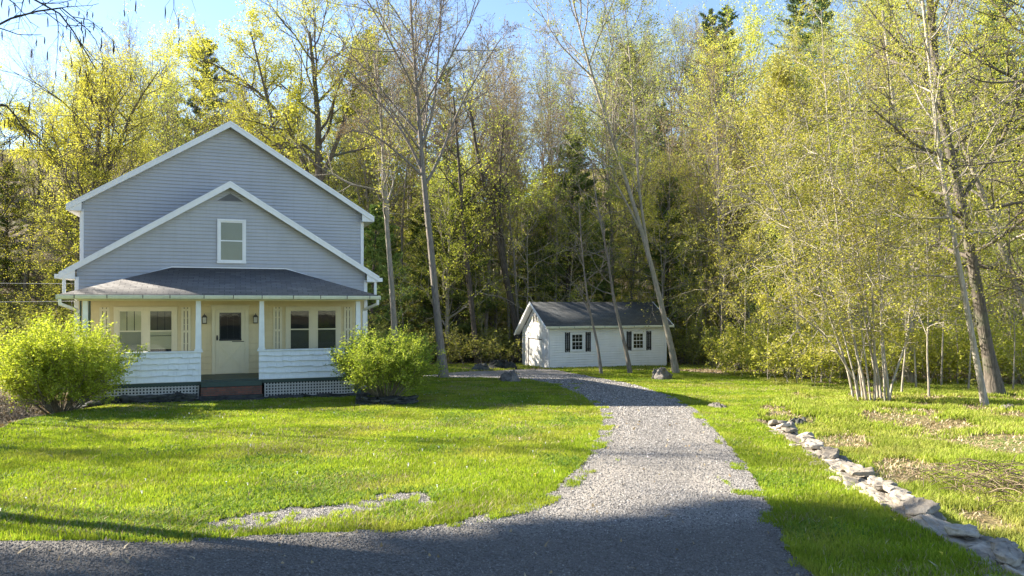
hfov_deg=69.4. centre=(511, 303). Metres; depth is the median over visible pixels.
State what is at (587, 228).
young tree
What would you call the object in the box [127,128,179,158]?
bare tree
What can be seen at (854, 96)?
maple tree
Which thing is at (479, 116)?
bare tree
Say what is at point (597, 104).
oak tree
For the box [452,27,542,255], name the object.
oak tree
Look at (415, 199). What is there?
tree
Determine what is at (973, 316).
sapling
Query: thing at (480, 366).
boulder
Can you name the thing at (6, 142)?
oak tree
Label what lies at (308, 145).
oak tree
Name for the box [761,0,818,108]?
pine tree
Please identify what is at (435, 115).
bare tree
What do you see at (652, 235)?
young tree
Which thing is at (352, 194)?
young tree
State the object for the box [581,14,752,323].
oak tree
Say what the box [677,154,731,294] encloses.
hemlock tree
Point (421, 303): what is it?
sapling
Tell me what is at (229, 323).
door
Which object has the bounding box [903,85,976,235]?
willow tree
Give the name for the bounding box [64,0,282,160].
oak tree
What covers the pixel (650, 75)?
bare tree
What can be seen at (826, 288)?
sapling
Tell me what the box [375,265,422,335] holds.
sapling
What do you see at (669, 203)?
bare tree
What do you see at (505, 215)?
maple tree
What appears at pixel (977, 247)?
young tree
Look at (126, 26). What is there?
bare tree
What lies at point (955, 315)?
sapling
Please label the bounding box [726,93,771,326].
bare tree
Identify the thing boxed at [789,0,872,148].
pine tree
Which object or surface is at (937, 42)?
pine tree
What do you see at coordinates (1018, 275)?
maple tree
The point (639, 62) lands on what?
oak tree
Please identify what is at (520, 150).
bare tree
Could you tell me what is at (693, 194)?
bare tree
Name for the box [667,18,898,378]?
willow tree
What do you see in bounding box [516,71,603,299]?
bare tree
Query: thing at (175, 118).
pine tree
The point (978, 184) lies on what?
leaning tree
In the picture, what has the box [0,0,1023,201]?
sky
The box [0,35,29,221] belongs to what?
oak tree
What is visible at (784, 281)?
hemlock tree
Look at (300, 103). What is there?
oak tree
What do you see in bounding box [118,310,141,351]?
window
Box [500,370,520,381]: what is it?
rock
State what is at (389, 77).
bare tree
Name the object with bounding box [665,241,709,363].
sapling
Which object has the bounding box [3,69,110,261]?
oak tree
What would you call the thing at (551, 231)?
maple tree
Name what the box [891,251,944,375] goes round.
sapling
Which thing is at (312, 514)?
gravel patch
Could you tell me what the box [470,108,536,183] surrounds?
oak tree
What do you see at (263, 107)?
tree
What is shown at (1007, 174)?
leafy tree
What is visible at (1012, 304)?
sapling
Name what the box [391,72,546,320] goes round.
oak tree
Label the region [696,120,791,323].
bare tree
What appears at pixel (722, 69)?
oak tree
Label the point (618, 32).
oak tree
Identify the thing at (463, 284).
hemlock tree
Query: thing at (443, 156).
pine tree
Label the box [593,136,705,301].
oak tree
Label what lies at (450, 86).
pine tree
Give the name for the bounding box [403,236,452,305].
young tree
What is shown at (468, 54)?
bare tree
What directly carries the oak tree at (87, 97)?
on the ground at (38, 278)
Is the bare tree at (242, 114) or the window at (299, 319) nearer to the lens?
the window at (299, 319)
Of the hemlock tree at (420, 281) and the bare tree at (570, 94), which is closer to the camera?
the hemlock tree at (420, 281)
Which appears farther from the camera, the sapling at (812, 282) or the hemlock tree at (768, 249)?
the hemlock tree at (768, 249)
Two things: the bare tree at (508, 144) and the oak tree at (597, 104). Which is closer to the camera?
the bare tree at (508, 144)
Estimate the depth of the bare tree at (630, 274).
57.66 m
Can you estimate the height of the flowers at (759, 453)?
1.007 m
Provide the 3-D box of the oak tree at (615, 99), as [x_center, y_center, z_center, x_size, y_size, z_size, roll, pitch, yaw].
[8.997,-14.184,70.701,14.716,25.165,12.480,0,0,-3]
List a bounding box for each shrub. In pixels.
[0,308,149,414]
[326,323,449,396]
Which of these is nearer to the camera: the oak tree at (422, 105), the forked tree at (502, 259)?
the forked tree at (502, 259)
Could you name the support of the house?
on the ground at (38, 278)
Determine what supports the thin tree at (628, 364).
on the ground at (38, 278)
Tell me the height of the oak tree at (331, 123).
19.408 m
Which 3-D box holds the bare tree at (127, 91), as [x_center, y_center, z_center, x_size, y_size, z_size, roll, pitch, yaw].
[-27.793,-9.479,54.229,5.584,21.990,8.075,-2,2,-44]
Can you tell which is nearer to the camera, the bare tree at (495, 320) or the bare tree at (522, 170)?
the bare tree at (495, 320)
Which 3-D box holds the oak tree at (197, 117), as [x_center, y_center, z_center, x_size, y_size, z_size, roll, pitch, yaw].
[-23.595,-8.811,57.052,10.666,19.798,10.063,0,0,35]
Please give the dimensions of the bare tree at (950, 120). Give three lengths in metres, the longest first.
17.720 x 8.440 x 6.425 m
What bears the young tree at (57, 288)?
on the ground at (38, 278)
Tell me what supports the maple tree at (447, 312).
on the ground at (38, 278)
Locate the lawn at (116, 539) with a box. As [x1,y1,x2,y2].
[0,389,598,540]
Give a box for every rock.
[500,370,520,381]
[707,402,726,407]
[787,420,800,430]
[791,417,807,424]
[999,404,1014,409]
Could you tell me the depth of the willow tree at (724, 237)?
58.89 m
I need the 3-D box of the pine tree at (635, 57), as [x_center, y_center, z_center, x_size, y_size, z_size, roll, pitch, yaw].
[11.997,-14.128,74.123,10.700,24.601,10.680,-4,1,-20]
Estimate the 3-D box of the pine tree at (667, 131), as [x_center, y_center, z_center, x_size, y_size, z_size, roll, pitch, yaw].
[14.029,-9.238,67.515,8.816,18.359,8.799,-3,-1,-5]
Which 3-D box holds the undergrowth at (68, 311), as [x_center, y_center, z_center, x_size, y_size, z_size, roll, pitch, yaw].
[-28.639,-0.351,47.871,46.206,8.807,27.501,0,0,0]
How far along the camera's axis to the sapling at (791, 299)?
31.76 m
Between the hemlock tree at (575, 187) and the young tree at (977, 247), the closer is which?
the young tree at (977, 247)
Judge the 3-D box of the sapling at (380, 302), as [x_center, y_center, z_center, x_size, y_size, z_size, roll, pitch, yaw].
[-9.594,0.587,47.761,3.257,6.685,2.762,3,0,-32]
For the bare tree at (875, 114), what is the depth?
43.89 m
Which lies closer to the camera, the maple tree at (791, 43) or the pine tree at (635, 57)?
the pine tree at (635, 57)
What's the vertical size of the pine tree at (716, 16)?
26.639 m
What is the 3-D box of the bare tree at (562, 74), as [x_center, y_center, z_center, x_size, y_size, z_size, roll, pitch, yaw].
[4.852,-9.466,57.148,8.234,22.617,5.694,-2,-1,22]
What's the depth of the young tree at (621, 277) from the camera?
56.82 m
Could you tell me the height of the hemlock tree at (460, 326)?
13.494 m
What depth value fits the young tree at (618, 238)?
61.85 m
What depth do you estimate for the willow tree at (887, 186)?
52.66 m
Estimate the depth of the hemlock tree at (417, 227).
64.19 m
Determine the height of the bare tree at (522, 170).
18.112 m
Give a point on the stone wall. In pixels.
(927, 514)
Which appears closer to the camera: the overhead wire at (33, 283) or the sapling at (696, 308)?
the overhead wire at (33, 283)
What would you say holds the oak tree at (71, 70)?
on the ground at (38, 278)
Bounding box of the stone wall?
[766,419,1023,575]
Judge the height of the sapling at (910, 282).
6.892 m
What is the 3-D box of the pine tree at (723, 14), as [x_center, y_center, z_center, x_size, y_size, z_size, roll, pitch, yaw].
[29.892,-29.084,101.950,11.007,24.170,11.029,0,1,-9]
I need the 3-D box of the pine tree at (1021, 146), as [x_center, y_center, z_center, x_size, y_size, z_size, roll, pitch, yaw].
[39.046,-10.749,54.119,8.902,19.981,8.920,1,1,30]
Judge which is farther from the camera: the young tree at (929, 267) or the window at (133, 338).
the young tree at (929, 267)
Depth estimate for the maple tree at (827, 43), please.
54.11 m
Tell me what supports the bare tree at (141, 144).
on the ground at (38, 278)
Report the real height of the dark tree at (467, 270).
18.973 m
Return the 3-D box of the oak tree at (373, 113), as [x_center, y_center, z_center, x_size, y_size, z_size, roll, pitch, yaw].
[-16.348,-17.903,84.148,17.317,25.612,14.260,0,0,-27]
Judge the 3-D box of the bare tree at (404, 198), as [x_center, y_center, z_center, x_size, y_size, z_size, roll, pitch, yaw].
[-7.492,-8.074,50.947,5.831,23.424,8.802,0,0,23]
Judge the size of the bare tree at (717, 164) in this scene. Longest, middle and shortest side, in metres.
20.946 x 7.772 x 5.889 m
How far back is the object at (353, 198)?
65.29 m
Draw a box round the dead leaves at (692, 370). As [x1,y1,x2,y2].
[0,253,1023,380]
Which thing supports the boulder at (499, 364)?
on the ground at (38, 278)
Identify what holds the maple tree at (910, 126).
on the ground at (38, 278)
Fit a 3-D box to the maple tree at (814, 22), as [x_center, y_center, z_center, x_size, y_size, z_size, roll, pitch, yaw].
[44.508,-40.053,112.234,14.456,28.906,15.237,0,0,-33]
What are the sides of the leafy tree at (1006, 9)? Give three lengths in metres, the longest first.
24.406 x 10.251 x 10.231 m
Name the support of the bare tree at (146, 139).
on the ground at (38, 278)
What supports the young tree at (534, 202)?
on the ground at (38, 278)
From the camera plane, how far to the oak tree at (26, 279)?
53.75 m
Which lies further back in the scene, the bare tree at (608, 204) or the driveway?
the bare tree at (608, 204)
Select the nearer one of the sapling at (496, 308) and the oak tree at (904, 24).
the sapling at (496, 308)
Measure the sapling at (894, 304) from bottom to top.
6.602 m
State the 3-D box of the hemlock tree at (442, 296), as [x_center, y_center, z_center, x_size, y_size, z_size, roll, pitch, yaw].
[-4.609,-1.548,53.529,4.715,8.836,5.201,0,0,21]
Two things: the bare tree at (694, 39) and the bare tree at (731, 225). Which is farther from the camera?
the bare tree at (694, 39)
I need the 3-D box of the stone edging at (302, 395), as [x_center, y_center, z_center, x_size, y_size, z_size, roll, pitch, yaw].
[-5.751,2.835,22.673,3.494,0.246,0.561,0,0,-15]
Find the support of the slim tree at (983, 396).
on the ground at (38, 278)
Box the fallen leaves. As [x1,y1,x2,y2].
[2,378,997,575]
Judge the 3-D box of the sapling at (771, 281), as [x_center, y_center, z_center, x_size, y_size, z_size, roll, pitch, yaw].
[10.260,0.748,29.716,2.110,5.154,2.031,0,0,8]
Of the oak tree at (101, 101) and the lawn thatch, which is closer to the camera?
the lawn thatch
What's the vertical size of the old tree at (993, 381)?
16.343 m
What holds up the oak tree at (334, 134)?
on the ground at (38, 278)
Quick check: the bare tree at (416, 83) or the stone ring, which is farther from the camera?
the bare tree at (416, 83)
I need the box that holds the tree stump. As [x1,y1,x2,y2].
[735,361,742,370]
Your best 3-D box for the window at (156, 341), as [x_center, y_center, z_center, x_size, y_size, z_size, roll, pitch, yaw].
[-11.034,0.854,23.248,0.700,1.345,0.030,0,0,-20]
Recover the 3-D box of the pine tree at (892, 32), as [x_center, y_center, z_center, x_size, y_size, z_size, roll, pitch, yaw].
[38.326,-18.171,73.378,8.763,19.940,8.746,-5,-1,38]
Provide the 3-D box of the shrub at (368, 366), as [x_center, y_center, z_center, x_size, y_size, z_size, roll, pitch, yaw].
[-3.531,1.681,21.008,3.564,2.357,3.441,0,0,0]
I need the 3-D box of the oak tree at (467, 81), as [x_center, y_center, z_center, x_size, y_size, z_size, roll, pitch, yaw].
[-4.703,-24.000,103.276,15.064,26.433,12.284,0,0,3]
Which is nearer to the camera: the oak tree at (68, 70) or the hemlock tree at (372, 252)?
the hemlock tree at (372, 252)
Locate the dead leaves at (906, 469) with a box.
[634,365,1023,547]
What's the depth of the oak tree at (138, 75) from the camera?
93.50 m
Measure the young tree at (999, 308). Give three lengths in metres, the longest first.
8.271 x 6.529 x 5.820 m
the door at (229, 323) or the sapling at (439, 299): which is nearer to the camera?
the door at (229, 323)
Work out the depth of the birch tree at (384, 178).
34.89 m
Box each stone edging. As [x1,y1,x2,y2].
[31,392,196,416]
[265,393,373,398]
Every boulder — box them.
[471,363,489,370]
[488,360,516,369]
[651,367,672,379]
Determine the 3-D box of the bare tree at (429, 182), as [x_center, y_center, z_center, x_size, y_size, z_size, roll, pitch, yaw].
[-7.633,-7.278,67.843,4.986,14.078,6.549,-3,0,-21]
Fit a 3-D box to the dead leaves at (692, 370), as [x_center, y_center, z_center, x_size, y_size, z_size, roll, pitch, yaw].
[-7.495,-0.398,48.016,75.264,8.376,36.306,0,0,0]
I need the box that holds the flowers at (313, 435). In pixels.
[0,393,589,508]
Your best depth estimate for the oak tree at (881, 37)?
66.61 m
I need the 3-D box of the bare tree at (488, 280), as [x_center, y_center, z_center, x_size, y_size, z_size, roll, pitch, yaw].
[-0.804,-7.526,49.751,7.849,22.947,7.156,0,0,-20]
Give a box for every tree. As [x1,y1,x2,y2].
[0,0,195,213]
[0,19,169,273]
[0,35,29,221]
[0,41,179,207]
[0,52,59,226]
[0,78,7,148]
[0,89,85,322]
[0,89,122,276]
[0,141,29,236]
[0,163,43,281]
[0,178,67,268]
[0,202,79,327]
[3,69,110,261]
[8,31,119,136]
[10,35,54,196]
[14,69,162,270]
[34,50,64,180]
[34,202,79,318]
[39,214,78,290]
[41,44,124,191]
[62,61,126,172]
[62,84,109,176]
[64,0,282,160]
[72,54,133,172]
[79,32,138,176]
[91,49,200,180]
[99,19,157,173]
[105,84,178,172]
[107,47,158,153]
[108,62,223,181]
[109,10,154,113]
[109,116,171,177]
[111,85,190,159]
[120,51,258,151]
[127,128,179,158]
[141,0,413,181]
[149,83,193,152]
[152,54,196,158]
[152,84,1023,281]
[158,104,226,138]
[162,37,233,145]
[163,66,233,135]
[164,21,219,134]
[178,69,337,184]
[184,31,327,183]
[188,67,266,130]
[194,69,271,132]
[214,76,263,134]
[237,115,368,236]
[255,87,307,152]
[258,101,325,175]
[263,0,532,377]
[264,1,438,348]
[266,116,362,190]
[298,92,392,203]
[300,82,319,164]
[302,32,432,195]
[303,109,343,184]
[312,92,357,176]
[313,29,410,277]
[321,82,420,315]
[322,116,356,203]
[324,112,434,304]
[325,171,390,283]
[326,0,531,257]
[326,103,399,259]
[340,28,432,322]
[348,33,426,329]
[364,202,422,341]
[366,229,422,335]
[378,48,482,233]
[387,63,437,227]
[387,83,444,243]
[388,69,483,334]
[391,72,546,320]
[391,77,453,242]
[395,206,432,293]
[397,219,482,344]
[399,151,524,362]
[400,63,512,363]
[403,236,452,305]
[404,146,451,224]
[405,159,512,362]
[406,229,445,323]
[411,194,496,336]
[415,124,475,237]
[416,230,474,321]
[418,145,523,332]
[422,73,477,327]
[425,46,515,330]
[426,67,471,183]
[431,76,528,354]
[433,108,463,174]
[433,129,538,316]
[437,34,529,164]
[442,152,633,337]
[445,78,538,362]
[448,32,509,156]
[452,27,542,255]
[452,27,546,359]
[465,79,561,323]
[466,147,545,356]
[468,61,539,333]
[470,41,553,292]
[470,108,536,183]
[472,68,561,318]
[476,91,527,283]
[480,161,587,303]
[486,101,541,275]
[494,115,532,292]
[495,95,537,257]
[496,212,567,338]
[498,0,700,372]
[501,43,598,172]
[502,132,621,339]
[502,188,595,310]
[508,191,639,304]
[511,14,592,232]
[513,101,592,301]
[515,94,618,301]
[515,164,591,307]
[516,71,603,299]
[525,55,584,170]
[525,114,636,272]
[526,82,564,165]
[527,44,605,294]
[535,22,678,279]
[537,0,688,291]
[552,70,591,171]
[553,200,623,373]
[554,139,644,372]
[560,48,584,213]
[566,180,604,291]
[570,63,667,300]
[571,51,646,202]
[572,235,639,301]
[576,9,695,211]
[577,221,632,301]
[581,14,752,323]
[581,71,654,258]
[583,193,735,346]
[584,159,681,301]
[584,175,758,347]
[586,39,665,256]
[589,204,658,298]
[590,28,678,112]
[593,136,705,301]
[597,53,659,228]
[598,65,679,162]
[599,91,680,301]
[609,146,692,304]
[615,95,714,301]
[615,176,714,347]
[621,157,772,336]
[624,102,709,268]
[625,154,726,315]
[627,183,746,316]
[636,0,831,327]
[636,50,688,288]
[637,60,671,129]
[640,45,731,318]
[644,0,841,330]
[645,0,706,155]
[647,86,718,278]
[653,13,735,319]
[653,92,749,335]
[661,131,736,333]
[662,96,742,338]
[662,183,837,365]
[665,8,750,272]
[666,25,765,362]
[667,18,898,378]
[673,30,750,225]
[677,3,704,117]
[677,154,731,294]
[695,145,770,308]
[696,5,762,145]
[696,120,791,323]
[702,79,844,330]
[722,171,842,358]
[724,90,895,368]
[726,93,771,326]
[732,14,869,317]
[737,183,821,341]
[744,10,833,113]
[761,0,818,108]
[767,0,855,87]
[769,65,1023,377]
[776,0,1023,395]
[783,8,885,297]
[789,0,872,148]
[797,0,957,255]
[802,0,953,270]
[803,0,993,243]
[806,0,988,318]
[813,121,1022,343]
[817,15,912,325]
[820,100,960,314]
[832,0,951,383]
[845,0,1023,405]
[845,171,1023,367]
[848,151,1023,332]
[853,35,924,290]
[854,0,916,99]
[863,23,918,157]
[865,4,945,82]
[870,28,1023,315]
[881,0,1023,333]
[883,173,1003,336]
[885,0,1023,328]
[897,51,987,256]
[901,0,1008,95]
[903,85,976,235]
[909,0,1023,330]
[910,12,946,95]
[917,0,1023,104]
[918,56,988,278]
[919,28,1023,213]
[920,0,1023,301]
[924,218,1023,374]
[948,167,1023,340]
[962,18,1023,189]
[977,62,1023,225]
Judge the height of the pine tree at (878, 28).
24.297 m
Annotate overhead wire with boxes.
[7,283,60,283]
[18,301,57,301]
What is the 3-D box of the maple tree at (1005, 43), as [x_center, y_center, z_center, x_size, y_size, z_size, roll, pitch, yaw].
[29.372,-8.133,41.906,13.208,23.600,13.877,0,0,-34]
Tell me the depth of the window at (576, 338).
41.03 m
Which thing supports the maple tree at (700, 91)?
on the ground at (38, 278)
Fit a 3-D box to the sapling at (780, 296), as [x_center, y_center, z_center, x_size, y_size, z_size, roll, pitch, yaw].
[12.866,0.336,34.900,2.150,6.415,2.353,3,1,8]
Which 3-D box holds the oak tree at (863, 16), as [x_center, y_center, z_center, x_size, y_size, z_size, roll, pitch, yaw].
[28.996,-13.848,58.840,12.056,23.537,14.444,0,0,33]
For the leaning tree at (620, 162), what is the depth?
35.45 m
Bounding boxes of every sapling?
[364,264,388,319]
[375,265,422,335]
[411,291,431,331]
[415,260,457,362]
[470,296,496,358]
[480,276,510,359]
[664,266,688,328]
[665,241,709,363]
[682,286,706,334]
[688,275,720,364]
[693,241,744,364]
[717,301,743,334]
[718,227,768,370]
[724,274,765,374]
[740,259,796,379]
[759,245,807,373]
[769,239,831,376]
[772,219,840,371]
[799,208,866,376]
[799,239,877,382]
[816,264,867,377]
[834,213,912,382]
[857,282,890,339]
[861,232,918,378]
[864,199,954,386]
[868,182,959,391]
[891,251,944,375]
[894,176,983,395]
[906,203,995,385]
[916,223,989,382]
[937,184,1023,388]
[962,217,1023,388]
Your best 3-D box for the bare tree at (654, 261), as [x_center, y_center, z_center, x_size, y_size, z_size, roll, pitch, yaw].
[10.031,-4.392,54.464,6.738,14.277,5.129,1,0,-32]
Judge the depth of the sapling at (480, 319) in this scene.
46.39 m
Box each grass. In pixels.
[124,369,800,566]
[427,362,869,376]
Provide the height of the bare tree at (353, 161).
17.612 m
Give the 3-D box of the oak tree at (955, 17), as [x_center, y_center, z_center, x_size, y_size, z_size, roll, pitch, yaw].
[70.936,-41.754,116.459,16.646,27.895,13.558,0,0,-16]
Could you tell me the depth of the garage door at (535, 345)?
42.32 m
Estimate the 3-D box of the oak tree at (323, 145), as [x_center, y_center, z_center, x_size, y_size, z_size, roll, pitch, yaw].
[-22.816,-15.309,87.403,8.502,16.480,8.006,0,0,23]
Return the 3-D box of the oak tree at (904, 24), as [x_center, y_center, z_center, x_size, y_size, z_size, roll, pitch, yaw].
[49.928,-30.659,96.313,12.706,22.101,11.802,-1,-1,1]
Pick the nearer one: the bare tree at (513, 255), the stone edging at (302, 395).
the stone edging at (302, 395)
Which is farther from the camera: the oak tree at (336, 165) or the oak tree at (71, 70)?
the oak tree at (71, 70)
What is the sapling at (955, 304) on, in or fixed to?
on the ground at (38, 278)
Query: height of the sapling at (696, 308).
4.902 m
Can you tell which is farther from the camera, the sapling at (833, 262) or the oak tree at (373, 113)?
the oak tree at (373, 113)
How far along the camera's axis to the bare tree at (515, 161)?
68.21 m
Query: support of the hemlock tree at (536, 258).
on the ground at (38, 278)
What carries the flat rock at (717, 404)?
on the verge
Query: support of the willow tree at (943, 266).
on the ground at (38, 278)
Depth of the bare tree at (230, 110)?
46.49 m
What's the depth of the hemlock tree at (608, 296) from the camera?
52.55 m
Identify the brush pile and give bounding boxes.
[824,450,1023,513]
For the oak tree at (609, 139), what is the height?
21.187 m
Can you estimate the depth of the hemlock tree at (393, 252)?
48.59 m
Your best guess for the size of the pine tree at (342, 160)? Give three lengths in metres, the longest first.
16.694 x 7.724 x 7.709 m
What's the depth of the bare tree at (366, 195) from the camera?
53.84 m
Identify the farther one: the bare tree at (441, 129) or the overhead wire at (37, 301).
the bare tree at (441, 129)
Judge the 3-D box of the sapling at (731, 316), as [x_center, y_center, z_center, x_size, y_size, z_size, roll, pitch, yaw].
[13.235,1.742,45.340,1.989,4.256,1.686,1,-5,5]
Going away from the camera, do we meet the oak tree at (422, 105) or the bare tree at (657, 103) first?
the bare tree at (657, 103)
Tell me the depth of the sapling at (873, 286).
27.30 m
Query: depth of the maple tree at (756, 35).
53.88 m
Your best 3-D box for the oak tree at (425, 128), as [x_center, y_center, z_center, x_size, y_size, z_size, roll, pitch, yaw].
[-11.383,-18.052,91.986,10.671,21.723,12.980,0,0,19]
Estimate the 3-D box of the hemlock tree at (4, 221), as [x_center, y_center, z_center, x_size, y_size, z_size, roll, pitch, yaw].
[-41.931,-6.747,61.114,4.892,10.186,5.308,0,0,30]
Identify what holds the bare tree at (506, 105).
on the ground at (38, 278)
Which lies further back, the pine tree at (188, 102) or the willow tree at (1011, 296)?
the pine tree at (188, 102)
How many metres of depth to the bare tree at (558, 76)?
86.70 m
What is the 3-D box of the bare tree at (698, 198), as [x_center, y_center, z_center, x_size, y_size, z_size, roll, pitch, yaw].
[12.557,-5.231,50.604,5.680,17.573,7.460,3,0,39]
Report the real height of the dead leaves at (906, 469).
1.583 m
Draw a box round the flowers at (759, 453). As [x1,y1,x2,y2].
[497,380,942,556]
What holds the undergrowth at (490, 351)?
on the ground at (38, 278)
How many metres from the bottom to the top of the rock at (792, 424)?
0.413 m
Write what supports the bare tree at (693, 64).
on the ground at (38, 278)
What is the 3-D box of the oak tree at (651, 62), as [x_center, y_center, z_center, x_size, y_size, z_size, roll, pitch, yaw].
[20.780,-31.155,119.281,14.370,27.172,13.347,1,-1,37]
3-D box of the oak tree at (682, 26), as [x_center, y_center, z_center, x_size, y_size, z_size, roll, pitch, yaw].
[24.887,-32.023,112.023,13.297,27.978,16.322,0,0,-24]
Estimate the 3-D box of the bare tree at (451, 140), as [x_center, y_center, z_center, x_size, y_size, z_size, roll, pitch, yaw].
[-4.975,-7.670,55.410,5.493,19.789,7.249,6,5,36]
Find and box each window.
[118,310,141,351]
[149,310,172,351]
[217,219,245,263]
[290,310,309,348]
[317,310,336,347]
[570,332,584,351]
[631,331,644,349]
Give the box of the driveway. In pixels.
[0,369,815,575]
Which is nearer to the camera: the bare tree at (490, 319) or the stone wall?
the stone wall
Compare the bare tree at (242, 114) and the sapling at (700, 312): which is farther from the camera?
the bare tree at (242, 114)
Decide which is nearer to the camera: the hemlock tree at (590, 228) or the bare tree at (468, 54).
the hemlock tree at (590, 228)
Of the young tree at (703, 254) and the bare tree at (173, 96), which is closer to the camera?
the young tree at (703, 254)
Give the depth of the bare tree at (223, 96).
60.97 m
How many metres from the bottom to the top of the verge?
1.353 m
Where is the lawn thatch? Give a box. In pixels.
[0,377,1023,575]
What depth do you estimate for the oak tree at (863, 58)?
48.77 m
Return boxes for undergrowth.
[0,256,398,348]
[0,382,51,422]
[367,266,763,364]
[684,301,1023,385]
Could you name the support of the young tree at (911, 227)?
on the ground at (38, 278)
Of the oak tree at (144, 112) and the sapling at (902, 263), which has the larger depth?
the oak tree at (144, 112)
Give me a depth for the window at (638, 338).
42.40 m
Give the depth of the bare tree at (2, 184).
53.17 m
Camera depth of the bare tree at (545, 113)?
98.48 m
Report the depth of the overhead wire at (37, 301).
22.62 m
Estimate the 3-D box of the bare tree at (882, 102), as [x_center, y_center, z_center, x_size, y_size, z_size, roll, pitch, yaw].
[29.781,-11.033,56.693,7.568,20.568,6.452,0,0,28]
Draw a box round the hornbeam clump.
[690,0,963,400]
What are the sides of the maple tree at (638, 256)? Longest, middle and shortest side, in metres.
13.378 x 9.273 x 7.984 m
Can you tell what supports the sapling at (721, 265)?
on the ground at (38, 278)
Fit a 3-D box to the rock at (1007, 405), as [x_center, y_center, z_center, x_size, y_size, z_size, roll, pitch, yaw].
[12.725,2.706,19.032,0.414,0.286,0.328,0,0,24]
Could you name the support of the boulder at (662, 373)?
on the verge
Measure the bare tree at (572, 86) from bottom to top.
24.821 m
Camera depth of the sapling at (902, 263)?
23.25 m
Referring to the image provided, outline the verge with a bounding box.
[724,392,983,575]
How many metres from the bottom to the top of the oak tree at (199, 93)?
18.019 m
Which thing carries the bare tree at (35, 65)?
on the ground at (38, 278)
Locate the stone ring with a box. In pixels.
[355,394,418,405]
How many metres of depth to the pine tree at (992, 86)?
67.59 m
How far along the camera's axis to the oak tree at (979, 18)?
76.62 m
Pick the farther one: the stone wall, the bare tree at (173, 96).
the bare tree at (173, 96)
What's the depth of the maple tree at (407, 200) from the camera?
55.53 m
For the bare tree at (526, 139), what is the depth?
55.79 m
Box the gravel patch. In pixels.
[208,492,434,531]
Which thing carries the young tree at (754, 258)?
on the ground at (38, 278)
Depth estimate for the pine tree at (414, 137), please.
98.48 m
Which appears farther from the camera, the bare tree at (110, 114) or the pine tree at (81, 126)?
the pine tree at (81, 126)
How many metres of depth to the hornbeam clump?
21.50 m
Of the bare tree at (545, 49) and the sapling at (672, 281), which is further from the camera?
the bare tree at (545, 49)
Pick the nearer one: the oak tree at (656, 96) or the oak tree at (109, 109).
the oak tree at (109, 109)
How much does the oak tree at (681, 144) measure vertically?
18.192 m
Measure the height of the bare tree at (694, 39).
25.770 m
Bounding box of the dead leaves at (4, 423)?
[0,393,66,427]
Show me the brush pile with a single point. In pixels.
(988, 481)
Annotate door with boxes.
[215,309,244,373]
[529,338,541,366]
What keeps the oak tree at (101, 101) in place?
on the ground at (38, 278)
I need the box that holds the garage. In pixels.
[514,302,673,367]
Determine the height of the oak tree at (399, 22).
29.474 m
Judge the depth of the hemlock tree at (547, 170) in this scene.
57.50 m
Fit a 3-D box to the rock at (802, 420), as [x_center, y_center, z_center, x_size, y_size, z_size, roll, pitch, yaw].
[6.702,2.796,17.300,0.501,0.330,0.489,0,0,-41]
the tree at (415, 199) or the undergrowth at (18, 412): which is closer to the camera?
the undergrowth at (18, 412)
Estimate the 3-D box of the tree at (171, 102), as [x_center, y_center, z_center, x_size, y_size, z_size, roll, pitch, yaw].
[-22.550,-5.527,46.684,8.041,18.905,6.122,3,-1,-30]
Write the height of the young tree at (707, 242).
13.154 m
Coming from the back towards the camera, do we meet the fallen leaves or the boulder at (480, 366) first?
the boulder at (480, 366)
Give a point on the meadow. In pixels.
(990, 521)
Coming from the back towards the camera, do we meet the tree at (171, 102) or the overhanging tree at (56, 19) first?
the tree at (171, 102)
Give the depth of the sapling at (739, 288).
33.32 m
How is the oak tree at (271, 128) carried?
on the ground at (38, 278)
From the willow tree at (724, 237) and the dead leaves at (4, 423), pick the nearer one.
the dead leaves at (4, 423)
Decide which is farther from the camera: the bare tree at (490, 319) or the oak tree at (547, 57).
the oak tree at (547, 57)
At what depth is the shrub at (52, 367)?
18.13 m
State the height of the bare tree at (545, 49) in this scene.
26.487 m
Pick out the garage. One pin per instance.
(559, 334)
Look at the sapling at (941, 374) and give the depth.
27.02 m
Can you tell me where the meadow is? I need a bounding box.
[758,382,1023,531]
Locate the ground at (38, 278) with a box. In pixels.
[0,122,1023,575]
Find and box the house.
[54,121,382,405]
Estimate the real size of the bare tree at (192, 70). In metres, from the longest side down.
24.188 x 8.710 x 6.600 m
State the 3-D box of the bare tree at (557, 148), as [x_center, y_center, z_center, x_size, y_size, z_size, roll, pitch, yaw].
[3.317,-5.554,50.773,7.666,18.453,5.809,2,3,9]

